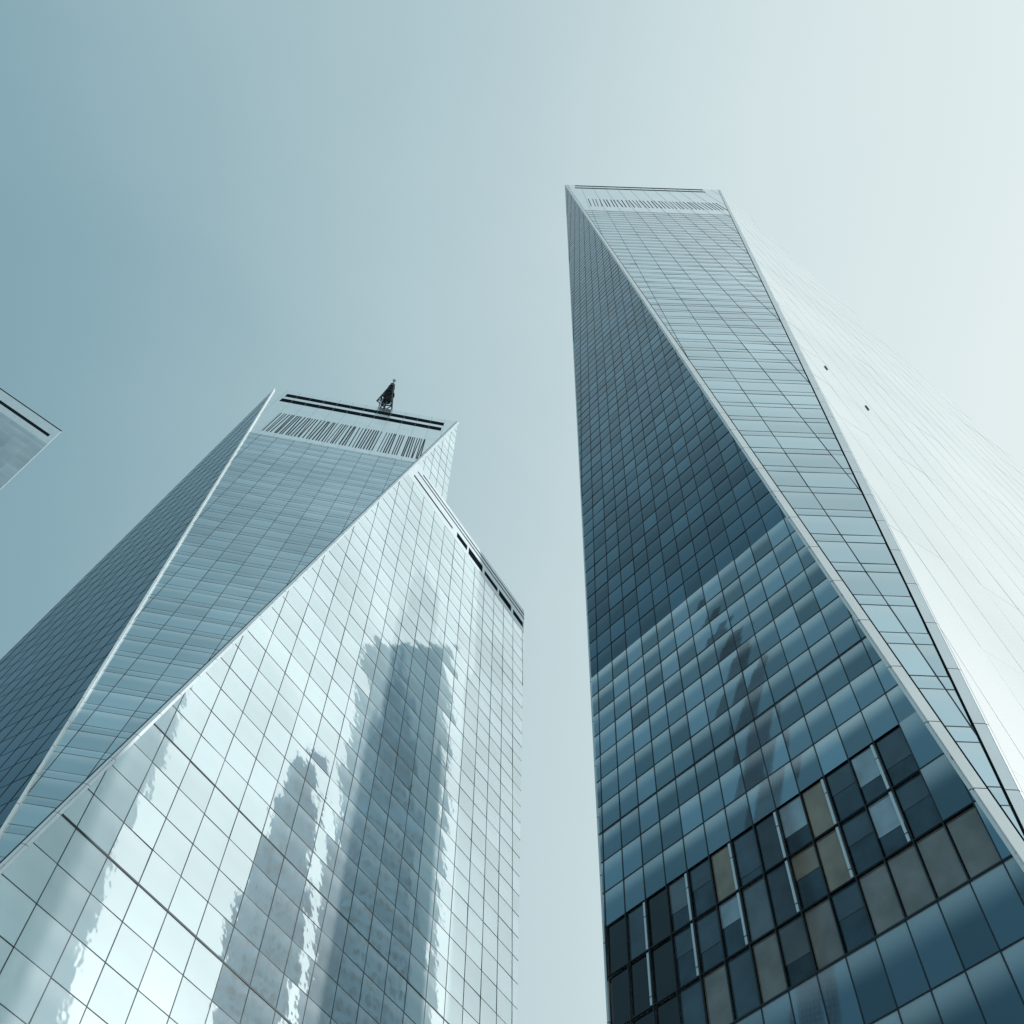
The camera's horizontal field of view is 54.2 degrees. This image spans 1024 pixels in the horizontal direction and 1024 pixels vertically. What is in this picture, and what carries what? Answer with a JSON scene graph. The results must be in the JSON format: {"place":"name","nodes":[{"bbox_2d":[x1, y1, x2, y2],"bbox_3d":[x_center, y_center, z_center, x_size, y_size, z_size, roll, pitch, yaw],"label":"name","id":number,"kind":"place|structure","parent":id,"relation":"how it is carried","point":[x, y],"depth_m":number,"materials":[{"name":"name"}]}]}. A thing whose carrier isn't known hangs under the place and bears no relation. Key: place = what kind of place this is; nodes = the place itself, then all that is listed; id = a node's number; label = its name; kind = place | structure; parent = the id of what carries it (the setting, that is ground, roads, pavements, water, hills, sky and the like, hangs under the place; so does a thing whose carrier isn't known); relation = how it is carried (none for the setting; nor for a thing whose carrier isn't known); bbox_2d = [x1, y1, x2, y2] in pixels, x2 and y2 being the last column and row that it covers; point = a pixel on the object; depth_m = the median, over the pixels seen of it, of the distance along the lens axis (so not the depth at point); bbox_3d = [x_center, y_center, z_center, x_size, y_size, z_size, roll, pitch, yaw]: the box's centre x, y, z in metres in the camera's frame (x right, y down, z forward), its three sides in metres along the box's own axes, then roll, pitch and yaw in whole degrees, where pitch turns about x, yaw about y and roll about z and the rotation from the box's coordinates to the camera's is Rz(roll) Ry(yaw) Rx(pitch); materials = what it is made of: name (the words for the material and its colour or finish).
{"place":"outdoors","nodes":[
{"label":"outdoors","id":0,"kind":"place"},
{"bbox_2d":[0,388,61,489],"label":"slab tower","id":1,"kind":"structure","parent":0,"point":[27,435],"depth_m":739.54,"materials":[{"name":"blue glass"}]},
{"bbox_2d":[0,378,523,1023],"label":"angular tower","id":2,"kind":"structure","parent":0,"point":[260,702],"depth_m":122.87,"materials":[{"name":"blue glass"}]},
{"bbox_2d":[0,0,1023,1023],"label":"sky","id":3,"kind":"structure","parent":0,"point":[208,208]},
{"bbox_2d":[565,185,1023,1023],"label":"twisted tower","id":4,"kind":"structure","parent":0,"point":[803,513],"depth_m":57.78,"materials":[{"name":"blue glass"}]},
{"bbox_2d":[608,916,626,974],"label":"window","id":5,"kind":"structure","parent":4,"relation":"in","point":[616,932],"depth_m":49.02,"materials":[{"name":"black glass"}]},
{"bbox_2d":[610,967,629,1023],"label":"window","id":6,"kind":"structure","parent":4,"relation":"in","point":[619,990],"depth_m":46.45,"materials":[{"name":"black glass"}]},
{"bbox_2d":[628,902,647,962],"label":"window","id":7,"kind":"structure","parent":4,"relation":"in","point":[637,925],"depth_m":48.49,"materials":[{"name":"blue glass"}]},
{"bbox_2d":[630,952,652,1016],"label":"window","id":8,"kind":"structure","parent":4,"relation":"in","point":[640,969],"depth_m":45.86,"materials":[{"name":"blue glass"}]},
{"bbox_2d":[634,1009,653,1023],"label":"window","id":9,"kind":"structure","parent":4,"relation":"in","point":[648,1018],"depth_m":44.26,"materials":[{"name":"black glass"}]},
{"bbox_2d":[648,888,669,948],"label":"window","id":10,"kind":"structure","parent":4,"relation":"in","point":[657,905],"depth_m":47.98,"materials":[{"name":"black glass"}]},
{"bbox_2d":[652,938,675,1001],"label":"window","id":11,"kind":"structure","parent":4,"relation":"in","point":[663,969],"depth_m":45.35,"materials":[{"name":"black glass"}]},
{"bbox_2d":[656,995,678,1023],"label":"window","id":12,"kind":"structure","parent":4,"relation":"in","point":[667,1012],"depth_m":43.49,"materials":[{"name":"black glass"}]},
{"bbox_2d":[669,873,691,932],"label":"window","id":13,"kind":"structure","parent":4,"relation":"in","point":[680,904],"depth_m":47.45,"materials":[{"name":"blue glass"}]},
{"bbox_2d":[674,923,698,987],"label":"window","id":14,"kind":"structure","parent":4,"relation":"in","point":[684,941],"depth_m":44.83,"materials":[{"name":"blue glass"}]},
{"bbox_2d":[679,979,705,1023],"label":"window","id":15,"kind":"structure","parent":4,"relation":"in","point":[692,1008],"depth_m":42.63,"materials":[{"name":"blue glass"}]},
{"bbox_2d":[690,859,714,918],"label":"window","id":16,"kind":"structure","parent":4,"relation":"in","point":[700,876],"depth_m":46.96,"materials":[{"name":"blue glass"}]},
{"bbox_2d":[696,908,723,972],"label":"window","id":17,"kind":"structure","parent":4,"relation":"in","point":[709,939],"depth_m":44.31,"materials":[{"name":"blue glass"}]},
{"bbox_2d":[703,964,732,1023],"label":"window","id":18,"kind":"structure","parent":4,"relation":"in","point":[715,982],"depth_m":41.79,"materials":[{"name":"grey glass"}]},
{"bbox_2d":[711,843,738,901],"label":"window","id":19,"kind":"structure","parent":4,"relation":"in","point":[726,883],"depth_m":46.40,"materials":[{"name":"grey glass"}]},
{"bbox_2d":[719,892,748,956],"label":"window","id":20,"kind":"structure","parent":4,"relation":"in","point":[731,912],"depth_m":43.79,"materials":[{"name":"blue glass"}]},
{"bbox_2d":[728,948,759,1018],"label":"window","id":21,"kind":"structure","parent":4,"relation":"in","point":[742,978],"depth_m":41.18,"materials":[{"name":"blue glass"}]},
{"bbox_2d":[733,828,761,885],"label":"window","id":22,"kind":"structure","parent":4,"relation":"in","point":[746,851],"depth_m":45.91,"materials":[{"name":"blue glass"}]},
{"bbox_2d":[742,877,773,940],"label":"window","id":23,"kind":"structure","parent":4,"relation":"in","point":[758,911],"depth_m":43.27,"materials":[{"name":"blue glass"}]},
{"bbox_2d":[753,932,786,1002],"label":"window","id":24,"kind":"structure","parent":4,"relation":"in","point":[772,982],"depth_m":40.65,"materials":[{"name":"grey glass"}]},
{"bbox_2d":[756,812,786,870],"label":"window","id":25,"kind":"structure","parent":4,"relation":"in","point":[769,834],"depth_m":45.36,"materials":[{"name":"blue glass"}]},
{"bbox_2d":[766,860,799,927],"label":"window","id":26,"kind":"structure","parent":4,"relation":"in","point":[780,881],"depth_m":42.73,"materials":[{"name":"blue glass"}]},
{"bbox_2d":[779,796,811,855],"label":"window","id":27,"kind":"structure","parent":4,"relation":"in","point":[793,819],"depth_m":44.85,"materials":[{"name":"blue glass"}]},
{"bbox_2d":[778,916,814,985],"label":"window","id":28,"kind":"structure","parent":4,"relation":"in","point":[793,938],"depth_m":40.14,"materials":[{"name":"grey glass"}]},
{"bbox_2d":[791,844,826,908],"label":"window","id":29,"kind":"structure","parent":4,"relation":"in","point":[805,864],"depth_m":42.24,"materials":[{"name":"blue glass"}]},
{"bbox_2d":[802,779,837,839],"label":"window","id":30,"kind":"structure","parent":4,"relation":"in","point":[820,811],"depth_m":44.31,"materials":[{"name":"grey glass"}]},
{"bbox_2d":[804,898,843,969],"bbox_3d":[12.367,16.718,39.598,0.108,2.848,1.300,39,-67,-17],"label":"window","id":31,"kind":"structure","parent":4,"relation":"in","point":[827,947],"depth_m":39.61,"materials":[{"name":"grey glass"}]},
{"bbox_2d":[816,827,854,891],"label":"window","id":32,"kind":"structure","parent":4,"relation":"in","point":[832,851],"depth_m":41.69,"materials":[{"name":"grey glass"}]},
{"bbox_2d":[826,762,863,821],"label":"window","id":33,"kind":"structure","parent":4,"relation":"in","point":[845,793],"depth_m":43.83,"materials":[{"name":"blue glass"}]},
{"bbox_2d":[831,881,873,951],"bbox_3d":[13.318,15.828,39.084,0.108,2.849,1.300,39,-67,-17],"label":"window","id":34,"kind":"structure","parent":4,"relation":"in","point":[851,914],"depth_m":39.11,"materials":[{"name":"blue glass"}]},
{"bbox_2d":[842,809,882,875],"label":"window","id":35,"kind":"structure","parent":4,"relation":"in","point":[865,852],"depth_m":41.20,"materials":[{"name":"blue glass"}]},
{"bbox_2d":[851,744,890,803],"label":"window","id":36,"kind":"structure","parent":4,"relation":"in","point":[871,776],"depth_m":43.28,"materials":[{"name":"blue glass"}]},
{"bbox_2d":[859,863,903,933],"bbox_3d":[14.246,14.920,38.560,0.108,2.848,1.300,39,-67,-17],"label":"window","id":37,"kind":"structure","parent":4,"relation":"in","point":[883,905],"depth_m":38.57,"materials":[{"name":"grey glass"}]},
{"bbox_2d":[868,791,911,856],"bbox_3d":[15.330,12.664,40.654,0.206,2.849,1.300,39,-67,-17],"label":"window","id":38,"kind":"structure","parent":4,"relation":"in","point":[890,826],"depth_m":40.65,"materials":[{"name":"blue glass"}]},
{"bbox_2d":[876,727,917,785],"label":"window","id":39,"kind":"structure","parent":4,"relation":"in","point":[899,762],"depth_m":42.77,"materials":[{"name":"blue glass"}]},
{"bbox_2d":[887,844,934,915],"bbox_3d":[15.185,14.021,38.041,0.108,2.848,1.300,39,-67,-17],"label":"window","id":40,"kind":"structure","parent":4,"relation":"in","point":[915,892],"depth_m":38.05,"materials":[{"name":"grey glass"}]},
{"bbox_2d":[895,773,942,837],"bbox_3d":[16.306,11.794,40.150,0.108,2.849,1.300,39,-67,-17],"label":"window","id":41,"kind":"structure","parent":4,"relation":"in","point":[916,802],"depth_m":40.15,"materials":[{"name":"blue glass"}]},
{"bbox_2d":[916,826,966,897],"bbox_3d":[16.124,13.122,37.522,0.108,2.848,1.300,39,-67,-17],"label":"window","id":42,"kind":"structure","parent":4,"relation":"in","point":[944,868],"depth_m":37.53,"materials":[{"name":"grey glass"}]},
{"bbox_2d":[946,806,1000,877],"bbox_3d":[17.063,12.223,37.002,0.108,2.848,1.300,39,-67,-17],"label":"window","id":43,"kind":"structure","parent":4,"relation":"in","point":[974,845],"depth_m":37.00,"materials":[{"name":"grey glass"}]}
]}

